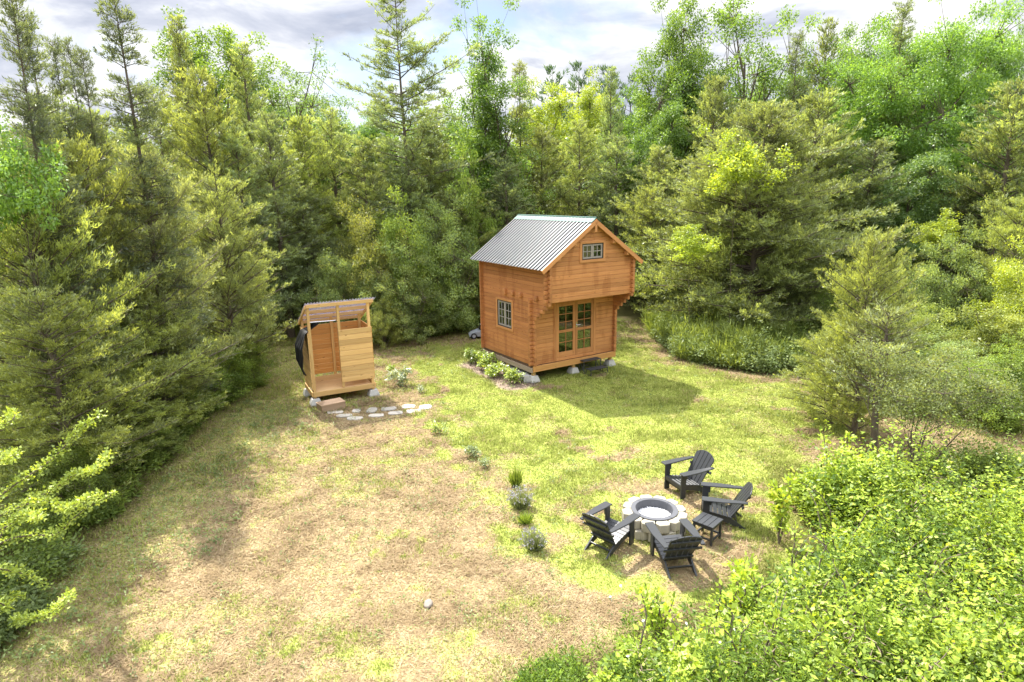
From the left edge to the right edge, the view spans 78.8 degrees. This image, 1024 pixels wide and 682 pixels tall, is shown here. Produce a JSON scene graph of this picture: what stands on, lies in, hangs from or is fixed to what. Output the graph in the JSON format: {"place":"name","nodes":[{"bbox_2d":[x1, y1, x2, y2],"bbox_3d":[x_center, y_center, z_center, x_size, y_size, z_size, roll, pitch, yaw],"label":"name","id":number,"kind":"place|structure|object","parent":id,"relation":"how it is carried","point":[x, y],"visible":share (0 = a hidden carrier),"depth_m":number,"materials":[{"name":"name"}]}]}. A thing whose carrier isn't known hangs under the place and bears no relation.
{"place":"outdoors","nodes":[
{"label":"outdoors","id":0,"kind":"place"},
{"bbox_2d":[0,240,1023,681],"bbox_3d":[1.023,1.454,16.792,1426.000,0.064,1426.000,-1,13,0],"label":"ground","id":1,"kind":"structure","parent":0,"point":[626,312],"depth_m":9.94,"materials":[{"name":"green plant"}]},
{"bbox_2d":[0,115,69,396],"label":"broadleaf tree","id":2,"kind":"object","parent":1,"relation":"on","point":[16,195],"visible":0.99,"depth_m":10.35,"materials":[{"name":"green plant"}]},
{"bbox_2d":[0,406,118,634],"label":"arching shrub","id":3,"kind":"object","parent":1,"relation":"on","point":[22,514],"visible":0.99,"depth_m":7.84,"materials":[{"name":"green plant"}]},
{"bbox_2d":[4,4,133,409],"bbox_3d":[-8.911,-1.905,12.539,2.037,8.828,1.746,-4,14,-15],"label":"spruce tree","id":4,"kind":"object","parent":1,"relation":"on","point":[33,74],"visible":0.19,"depth_m":11.91,"materials":[{"name":"green plant"}]},
{"bbox_2d":[0,0,139,451],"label":"spruce tree","id":5,"kind":"object","parent":1,"relation":"on","point":[28,40],"visible":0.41,"depth_m":11.01,"materials":[{"name":"green plant"}]},
{"bbox_2d":[16,418,129,533],"bbox_3d":[-7.369,2.251,10.394,1.481,1.721,1.912,-4,14,-14],"label":"shrub","id":6,"kind":"object","parent":1,"relation":"on","point":[67,464],"visible":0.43,"depth_m":10.32,"materials":[{"name":"green plant"}]},
{"bbox_2d":[38,33,118,334],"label":"spruce tree","id":7,"kind":"object","parent":1,"relation":"on","point":[60,86],"visible":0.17,"depth_m":13.52,"materials":[{"name":"green plant"}]},
{"bbox_2d":[0,283,179,506],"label":"juniper bush","id":8,"kind":"object","parent":1,"relation":"on","point":[63,410],"visible":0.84,"depth_m":10.40,"materials":[{"name":"plant"}]},
{"bbox_2d":[71,43,122,309],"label":"spruce tree","id":9,"kind":"object","parent":1,"relation":"on","point":[91,127],"visible":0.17,"depth_m":14.25,"materials":[{"name":"green plant"}]},
{"bbox_2d":[0,130,199,420],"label":"cedar tree","id":10,"kind":"object","parent":1,"relation":"on","point":[74,167],"visible":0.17,"depth_m":13.03,"materials":[{"name":"green plant"}]},
{"bbox_2d":[9,332,202,464],"bbox_3d":[-8.216,1.212,12.520,3.868,2.751,3.255,11,18,41],"label":"juniper bush","id":11,"kind":"object","parent":1,"relation":"on","point":[149,414],"visible":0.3,"depth_m":12.48,"materials":[{"name":"green plant"}]},
{"bbox_2d":[0,139,215,460],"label":"cedar tree","id":12,"kind":"object","parent":1,"relation":"on","point":[10,243],"visible":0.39,"depth_m":11.40,"materials":[{"name":"green plant"}]},
{"bbox_2d":[87,0,220,417],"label":"spruce tree","id":13,"kind":"object","parent":1,"relation":"on","point":[139,94],"visible":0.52,"depth_m":13.47,"materials":[{"name":"green plant"}]},
{"bbox_2d":[100,290,231,430],"bbox_3d":[-8.116,0.427,14.251,2.530,3.476,3.967,-13,18,-42],"label":"juniper bush","id":14,"kind":"object","parent":1,"relation":"on","point":[195,382],"visible":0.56,"depth_m":13.65,"materials":[{"name":"green plant"}]},
{"bbox_2d":[88,139,254,404],"bbox_3d":[-8.378,-1.276,14.652,3.829,6.620,4.551,5,15,25],"label":"cedar tree","id":15,"kind":"object","parent":1,"relation":"on","point":[165,223],"visible":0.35,"depth_m":14.24,"materials":[{"name":"green plant"}]},
{"bbox_2d":[111,86,233,315],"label":"cedar tree","id":16,"kind":"object","parent":1,"relation":"on","point":[165,149],"visible":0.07,"depth_m":21.73,"materials":[{"name":"green plant"}]},
{"bbox_2d":[163,11,224,243],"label":"cedar tree","id":17,"kind":"object","parent":1,"relation":"on","point":[178,42],"visible":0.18,"depth_m":23.91,"materials":[{"name":"green plant"}]},
{"bbox_2d":[153,64,270,325],"bbox_3d":[-10.698,-4.553,22.003,4.199,9.674,4.987,-2,13,-4],"label":"cedar tree","id":18,"kind":"object","parent":1,"relation":"on","point":[190,142],"visible":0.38,"depth_m":21.09,"materials":[{"name":"green plant"}]},
{"bbox_2d":[142,4,307,215],"bbox_3d":[-14.749,-9.705,33.049,8.494,14.732,8.216,-3,13,-8],"label":"broadleaf tree","id":19,"kind":"object","parent":1,"relation":"on","point":[199,57],"visible":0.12,"depth_m":30.84,"materials":[{"name":"green plant"}]},
{"bbox_2d":[180,334,271,410],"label":"shrub","id":20,"kind":"object","parent":1,"relation":"on","point":[229,374],"visible":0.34,"depth_m":16.43,"materials":[{"name":"green plant"}]},
{"bbox_2d":[163,160,297,384],"bbox_3d":[-7.755,-1.680,16.916,3.220,6.339,5.050,-12,17,-39],"label":"cedar tree","id":21,"kind":"object","parent":1,"relation":"on","point":[235,281],"visible":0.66,"depth_m":17.00,"materials":[{"name":"green plant"}]},
{"bbox_2d":[194,121,306,334],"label":"cedar tree","id":22,"kind":"object","parent":1,"relation":"on","point":[229,147],"visible":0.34,"depth_m":21.61,"materials":[{"name":"green plant"}]},
{"bbox_2d":[224,41,289,305],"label":"cedar tree","id":23,"kind":"object","parent":1,"relation":"on","point":[242,107],"visible":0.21,"depth_m":25.15,"materials":[{"name":"green plant"}]},
{"bbox_2d":[232,110,336,337],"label":"cedar tree","id":24,"kind":"object","parent":1,"relation":"on","point":[264,130],"visible":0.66,"depth_m":22.56,"materials":[{"name":"green plant"}]},
{"bbox_2d":[221,34,366,188],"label":"broadleaf tree","id":25,"kind":"object","parent":1,"relation":"on","point":[308,102],"visible":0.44,"depth_m":30.50,"materials":[{"name":"green plant"}]},
{"bbox_2d":[263,114,359,292],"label":"cedar tree","id":26,"kind":"object","parent":1,"relation":"on","point":[303,172],"visible":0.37,"depth_m":24.77,"materials":[{"name":"green plant"}]},
{"bbox_2d":[272,183,364,320],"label":"cedar tree","id":27,"kind":"object","parent":1,"relation":"on","point":[304,220],"visible":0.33,"depth_m":23.68,"materials":[{"name":"green plant"}]},
{"bbox_2d":[294,105,388,291],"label":"cedar tree","id":28,"kind":"object","parent":1,"relation":"on","point":[329,125],"visible":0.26,"depth_m":26.04,"materials":[{"name":"green plant"}]},
{"bbox_2d":[295,247,389,343],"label":"shrub","id":29,"kind":"object","parent":1,"relation":"on","point":[332,294],"visible":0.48,"depth_m":22.32,"materials":[{"name":"green plant"}]},
{"bbox_2d":[312,137,411,314],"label":"cedar tree","id":30,"kind":"object","parent":1,"relation":"on","point":[369,194],"visible":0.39,"depth_m":24.79,"materials":[{"name":"green plant"}]},
{"bbox_2d":[305,192,427,333],"bbox_3d":[-5.512,-2.775,23.342,4.686,5.536,3.480,-4,14,-13],"label":"shrub","id":31,"kind":"object","parent":1,"relation":"on","point":[361,255],"visible":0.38,"depth_m":22.94,"materials":[{"name":"green plant"}]},
{"bbox_2d":[367,388,379,396],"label":"pier block","id":32,"kind":"structure","parent":1,"relation":"on","point":[372,392],"depth_m":16.84,"materials":[{"name":"concrete"}]},
{"bbox_2d":[298,299,375,398],"bbox_3d":[-4.677,0.040,16.778,1.810,2.532,1.412,-8,15,-27],"label":"shower stall","id":33,"kind":"object","parent":32,"relation":"on","point":[349,345],"visible":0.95,"depth_m":16.55,"materials":[{"name":"brown wood"}]},
{"bbox_2d":[362,292,406,349],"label":"shrub","id":34,"kind":"object","parent":1,"relation":"on","point":[383,336],"visible":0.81,"depth_m":22.04,"materials":[{"name":"green plant"}]},
{"bbox_2d":[353,185,455,337],"bbox_3d":[-4.268,-3.025,23.830,4.301,5.794,3.332,11,18,41],"label":"shrub","id":35,"kind":"object","parent":1,"relation":"on","point":[394,221],"visible":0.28,"depth_m":22.81,"materials":[{"name":"green plant"}]},
{"bbox_2d":[0,299,814,681],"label":"pale weeds","id":36,"kind":"object","parent":1,"relation":"on","point":[36,603],"visible":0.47,"depth_m":9.64,"materials":[{"name":"green plant"}]},
{"bbox_2d":[352,250,464,344],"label":"shrub","id":37,"kind":"object","parent":1,"relation":"on","point":[410,329],"visible":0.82,"depth_m":22.41,"materials":[{"name":"green plant"}]},
{"bbox_2d":[367,165,462,291],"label":"cedar tree","id":38,"kind":"object","parent":1,"relation":"on","point":[398,178],"visible":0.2,"depth_m":24.54,"materials":[{"name":"green plant"}]},
{"bbox_2d":[326,0,504,238],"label":"spruce tree","id":39,"kind":"object","parent":1,"relation":"on","point":[413,64],"visible":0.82,"depth_m":24.48,"materials":[{"name":"green plant"}]},
{"bbox_2d":[365,185,480,337],"bbox_3d":[-2.806,-3.081,23.901,4.133,5.795,5.565,9,17,37],"label":"shrub","id":40,"kind":"object","parent":1,"relation":"on","point":[451,235],"visible":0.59,"depth_m":23.31,"materials":[{"name":"green plant"}]},
{"bbox_2d":[388,123,485,277],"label":"cedar tree","id":41,"kind":"object","parent":1,"relation":"on","point":[441,195],"visible":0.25,"depth_m":25.59,"materials":[{"name":"green plant"}]},
{"bbox_2d":[413,178,506,314],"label":"cedar tree","id":42,"kind":"object","parent":1,"relation":"on","point":[462,214],"visible":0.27,"depth_m":24.96,"materials":[{"name":"green plant"}]},
{"bbox_2d":[451,141,504,324],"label":"cedar tree","id":43,"kind":"object","parent":1,"relation":"on","point":[488,226],"visible":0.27,"depth_m":24.82,"materials":[{"name":"green plant"}]},
{"bbox_2d":[429,0,533,245],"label":"broadleaf tree","id":44,"kind":"object","parent":1,"relation":"on","point":[483,81],"visible":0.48,"depth_m":26.58,"materials":[{"name":"green plant"}]},
{"bbox_2d":[450,60,557,233],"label":"broadleaf tree","id":45,"kind":"object","parent":1,"relation":"on","point":[495,120],"visible":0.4,"depth_m":26.49,"materials":[{"name":"green plant"}]},
{"bbox_2d":[477,153,538,305],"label":"cedar tree","id":46,"kind":"object","parent":1,"relation":"on","point":[513,196],"visible":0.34,"depth_m":25.56,"materials":[{"name":"green plant"}]},
{"bbox_2d":[0,82,1020,280],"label":"woods","id":47,"kind":"object","parent":1,"relation":"on","point":[397,139],"visible":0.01,"depth_m":33.92,"materials":[{"name":"green plant"}]},
{"bbox_2d":[0,297,1023,633],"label":"dark weeds","id":48,"kind":"object","parent":1,"relation":"on","point":[976,461],"visible":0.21,"depth_m":10.69,"materials":[{"name":"green plant"}]},
{"bbox_2d":[504,58,546,224],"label":"cedar tree","id":49,"kind":"object","parent":1,"relation":"on","point":[520,70],"visible":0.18,"depth_m":28.18,"materials":[{"name":"green plant"}]},
{"bbox_2d":[529,375,539,382],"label":"pier block","id":50,"kind":"structure","parent":1,"relation":"on","point":[535,379],"depth_m":17.84,"materials":[{"name":"concrete"}]},
{"bbox_2d":[470,214,642,375],"bbox_3d":[1.278,-1.563,18.987,3.667,4.447,3.897,-9,16,-31],"label":"log cabin","id":51,"kind":"object","parent":50,"relation":"on","point":[556,291],"visible":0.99,"depth_m":18.01,"materials":[{"name":"brown wood"}]},
{"bbox_2d":[515,123,586,215],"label":"cedar tree","id":52,"kind":"object","parent":1,"relation":"on","point":[545,174],"visible":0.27,"depth_m":28.57,"materials":[{"name":"green plant"}]},
{"bbox_2d":[512,74,601,204],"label":"maple tree","id":53,"kind":"object","parent":1,"relation":"on","point":[555,106],"visible":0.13,"depth_m":35.44,"materials":[{"name":"green plant"}]},
{"bbox_2d":[546,118,614,227],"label":"cedar tree","id":54,"kind":"object","parent":1,"relation":"on","point":[573,178],"visible":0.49,"depth_m":29.05,"materials":[{"name":"green plant"}]},
{"bbox_2d":[546,66,620,212],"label":"maple tree","id":55,"kind":"object","parent":1,"relation":"on","point":[591,113],"visible":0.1,"depth_m":37.39,"materials":[{"name":"green plant"}]},
{"bbox_2d":[585,65,627,234],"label":"cedar tree","id":56,"kind":"object","parent":1,"relation":"on","point":[606,122],"visible":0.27,"depth_m":31.12,"materials":[{"name":"green plant"}]},
{"bbox_2d":[580,501,640,559],"bbox_3d":[1.452,2.820,9.468,0.679,0.685,0.780,12,19,43],"label":"adirondack chair","id":57,"kind":"object","parent":1,"relation":"on","point":[615,533],"visible":1,"depth_m":9.42,"materials":[{"name":"black wood"}]},
{"bbox_2d":[582,133,641,242],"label":"cedar tree","id":58,"kind":"object","parent":1,"relation":"on","point":[616,152],"visible":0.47,"depth_m":28.30,"materials":[{"name":"green plant"}]},
{"bbox_2d":[585,83,680,225],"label":"broadleaf tree","id":59,"kind":"object","parent":1,"relation":"on","point":[630,123],"visible":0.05,"depth_m":32.62,"materials":[{"name":"green plant"}]},
{"bbox_2d":[608,183,692,312],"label":"cedar tree","id":60,"kind":"object","parent":1,"relation":"on","point":[648,290],"visible":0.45,"depth_m":25.82,"materials":[{"name":"green plant"}]},
{"bbox_2d":[606,81,699,280],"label":"broadleaf tree","id":61,"kind":"object","parent":1,"relation":"on","point":[665,118],"visible":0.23,"depth_m":28.64,"materials":[{"name":"green plant"}]},
{"bbox_2d":[614,144,699,308],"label":"cedar tree","id":62,"kind":"object","parent":1,"relation":"on","point":[665,160],"visible":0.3,"depth_m":26.96,"materials":[{"name":"green plant"}]},
{"bbox_2d":[645,519,704,578],"bbox_3d":[2.363,2.922,8.978,0.679,0.685,0.780,-3,13,-8],"label":"adirondack chair","id":63,"kind":"object","parent":1,"relation":"on","point":[675,547],"visible":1,"depth_m":8.88,"materials":[{"name":"black wood"}]},
{"bbox_2d":[630,0,732,292],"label":"broadleaf tree","id":64,"kind":"object","parent":1,"relation":"on","point":[669,48],"visible":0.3,"depth_m":30.23,"materials":[{"name":"green plant"}]},
{"bbox_2d":[661,450,714,499],"bbox_3d":[3.202,2.374,11.231,0.780,0.685,0.680,-6,14,-22],"label":"adirondack chair","id":65,"kind":"object","parent":1,"relation":"on","point":[699,469],"visible":0.93,"depth_m":11.21,"materials":[{"name":"black wood"}]},
{"bbox_2d":[666,224,726,333],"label":"maple tree","id":66,"kind":"object","parent":1,"relation":"on","point":[690,241],"visible":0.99,"depth_m":20.45,"materials":[{"name":"green plant"}]},
{"bbox_2d":[634,137,776,309],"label":"cedar tree","id":67,"kind":"object","parent":1,"relation":"on","point":[680,219],"visible":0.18,"depth_m":23.84,"materials":[{"name":"green plant"}]},
{"bbox_2d":[662,74,762,264],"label":"cedar tree","id":68,"kind":"object","parent":1,"relation":"on","point":[715,100],"visible":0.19,"depth_m":26.72,"materials":[{"name":"green plant"}]},
{"bbox_2d":[701,482,752,528],"bbox_3d":[3.491,2.622,10.166,0.780,0.685,0.679,3,14,15],"label":"adirondack chair","id":69,"kind":"object","parent":1,"relation":"on","point":[738,502],"visible":0.95,"depth_m":10.05,"materials":[{"name":"black wood"}]},
{"bbox_2d":[727,555,758,621],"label":"sapling","id":70,"kind":"object","parent":1,"relation":"on","point":[741,572],"visible":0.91,"depth_m":7.64,"materials":[{"name":"green plant"}]},
{"bbox_2d":[692,123,801,322],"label":"maple tree","id":71,"kind":"object","parent":1,"relation":"on","point":[738,172],"visible":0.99,"depth_m":19.90,"materials":[{"name":"green plant"}]},
{"bbox_2d":[658,0,848,150],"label":"broadleaf tree","id":72,"kind":"object","parent":1,"relation":"on","point":[741,91],"visible":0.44,"depth_m":28.96,"materials":[{"name":"green plant"}]},
{"bbox_2d":[498,476,1023,681],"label":"thicket undergrowth","id":73,"kind":"object","parent":1,"relation":"on","point":[555,664],"visible":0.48,"depth_m":6.90,"materials":[{"name":"green plant"}]},
{"bbox_2d":[765,473,798,543],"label":"sapling","id":74,"kind":"object","parent":1,"relation":"on","point":[779,498],"visible":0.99,"depth_m":9.42,"materials":[{"name":"green plant"}]},
{"bbox_2d":[758,27,810,279],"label":"cedar tree","id":75,"kind":"object","parent":1,"relation":"on","point":[792,59],"visible":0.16,"depth_m":26.96,"materials":[{"name":"green plant"}]},
{"bbox_2d":[625,98,945,336],"bbox_3d":[8.405,-4.234,22.464,10.408,8.539,10.116,-6,14,-21],"label":"cedar tree","id":76,"kind":"object","parent":1,"relation":"on","point":[779,271],"visible":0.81,"depth_m":21.29,"materials":[{"name":"green plant"}]},
{"bbox_2d":[586,404,1023,681],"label":"bramble thicket","id":77,"kind":"object","parent":1,"relation":"on","point":[833,480],"visible":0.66,"depth_m":7.44,"materials":[{"name":"green plant"}]},
{"bbox_2d":[725,87,893,324],"bbox_3d":[11.614,-4.946,23.826,6.347,8.906,5.344,-9,16,-31],"label":"cedar tree","id":78,"kind":"object","parent":1,"relation":"on","point":[812,119],"visible":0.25,"depth_m":22.86,"materials":[{"name":"green plant"}]},
{"bbox_2d":[796,16,848,226],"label":"cedar tree","id":79,"kind":"object","parent":1,"relation":"on","point":[828,38],"visible":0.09,"depth_m":27.93,"materials":[{"name":"green plant"}]},
{"bbox_2d":[628,453,1023,681],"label":"dry stalks","id":80,"kind":"object","parent":1,"relation":"on","point":[850,623],"visible":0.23,"depth_m":6.69,"materials":[{"name":"green plant"}]},
{"bbox_2d":[641,295,1023,414],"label":"tall grass","id":81,"kind":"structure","parent":1,"relation":"on","point":[726,337],"depth_m":20.00,"materials":[{"name":"green plant"}]},
{"bbox_2d":[762,323,905,423],"bbox_3d":[7.368,0.771,14.135,2.958,2.380,2.489,7,15,30],"label":"juniper bush","id":82,"kind":"object","parent":1,"relation":"on","point":[798,398],"visible":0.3,"depth_m":14.20,"materials":[{"name":"green plant"}]},
{"bbox_2d":[793,135,927,309],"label":"cedar tree","id":83,"kind":"object","parent":1,"relation":"on","point":[861,160],"visible":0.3,"depth_m":22.51,"materials":[{"name":"green plant"}]},
{"bbox_2d":[801,217,950,442],"bbox_3d":[7.679,-0.157,12.865,3.246,4.765,2.070,-2,13,-4],"label":"cedar tree","id":84,"kind":"object","parent":1,"relation":"on","point":[866,253],"visible":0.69,"depth_m":12.70,"materials":[{"name":"plant"}]},
{"bbox_2d":[817,288,934,458],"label":"cedar tree","id":85,"kind":"object","parent":1,"relation":"on","point":[885,340],"visible":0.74,"depth_m":12.05,"materials":[{"name":"green plant"}]},
{"bbox_2d":[847,0,921,271],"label":"cedar tree","id":86,"kind":"object","parent":1,"relation":"on","point":[904,11],"visible":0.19,"depth_m":24.93,"materials":[{"name":"green plant"}]},
{"bbox_2d":[819,10,953,229],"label":"broadleaf tree","id":87,"kind":"object","parent":1,"relation":"on","point":[906,49],"visible":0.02,"depth_m":28.54,"materials":[{"name":"green plant"}]},
{"bbox_2d":[835,134,966,296],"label":"broadleaf tree","id":88,"kind":"object","parent":1,"relation":"on","point":[916,188],"visible":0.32,"depth_m":22.36,"materials":[{"name":"green plant"}]},
{"bbox_2d":[793,0,1023,275],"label":"broadleaf tree","id":89,"kind":"object","parent":1,"relation":"on","point":[954,56],"visible":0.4,"depth_m":24.20,"materials":[{"name":"green plant"}]},
{"bbox_2d":[857,287,972,367],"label":"shrub","id":90,"kind":"object","parent":1,"relation":"on","point":[928,327],"visible":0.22,"depth_m":17.21,"materials":[{"name":"green plant"}]},
{"bbox_2d":[827,327,1023,482],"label":"shrub","id":91,"kind":"object","parent":1,"relation":"on","point":[940,404],"visible":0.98,"depth_m":10.41,"materials":[{"name":"green plant"}]},
{"bbox_2d":[871,219,999,343],"bbox_3d":[13.650,-1.644,19.748,4.247,4.376,3.154,-9,16,-31],"label":"shrub","id":92,"kind":"object","parent":1,"relation":"on","point":[940,297],"visible":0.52,"depth_m":19.32,"materials":[{"name":"green plant"}]},
{"bbox_2d":[908,206,963,270],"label":"maple tree","id":93,"kind":"object","parent":1,"relation":"on","point":[942,228],"visible":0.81,"depth_m":20.46,"materials":[{"name":"green plant"}]},
{"bbox_2d":[889,329,1023,412],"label":"shrub","id":94,"kind":"object","parent":1,"relation":"on","point":[945,345],"visible":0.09,"depth_m":15.35,"materials":[{"name":"green plant"}]},
{"bbox_2d":[907,179,1010,326],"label":"cedar tree","id":95,"kind":"object","parent":1,"relation":"on","point":[975,210],"visible":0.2,"depth_m":22.29,"materials":[{"name":"green plant"}]},
{"bbox_2d":[896,76,1023,322],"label":"cedar tree","id":96,"kind":"object","parent":1,"relation":"on","point":[987,150],"visible":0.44,"depth_m":21.15,"materials":[{"name":"green plant"}]},
{"bbox_2d":[912,0,1023,280],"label":"broadleaf tree","id":97,"kind":"object","parent":1,"relation":"on","point":[1020,64],"visible":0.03,"depth_m":26.29,"materials":[{"name":"green plant"}]},
{"bbox_2d":[915,292,1023,368],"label":"shrub","id":98,"kind":"object","parent":1,"relation":"on","point":[988,329],"visible":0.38,"depth_m":16.33,"materials":[{"name":"green plant"}]},
{"bbox_2d":[946,328,1023,434],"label":"shrub","id":99,"kind":"object","parent":1,"relation":"on","point":[1005,423],"visible":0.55,"depth_m":13.77,"materials":[{"name":"green plant"}]},
{"bbox_2d":[954,194,1023,326],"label":"cedar tree","id":100,"kind":"object","parent":1,"relation":"on","point":[1011,227],"visible":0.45,"depth_m":19.34,"materials":[{"name":"green plant"}]},
{"bbox_2d":[958,234,1023,357],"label":"shrub","id":101,"kind":"object","parent":1,"relation":"on","point":[1012,275],"visible":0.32,"depth_m":17.40,"materials":[{"name":"green plant"}]},
{"bbox_2d":[0,0,1023,169],"label":"sky","id":102,"kind":"structure","parent":0,"point":[553,32],"materials":[{"name":"white"}]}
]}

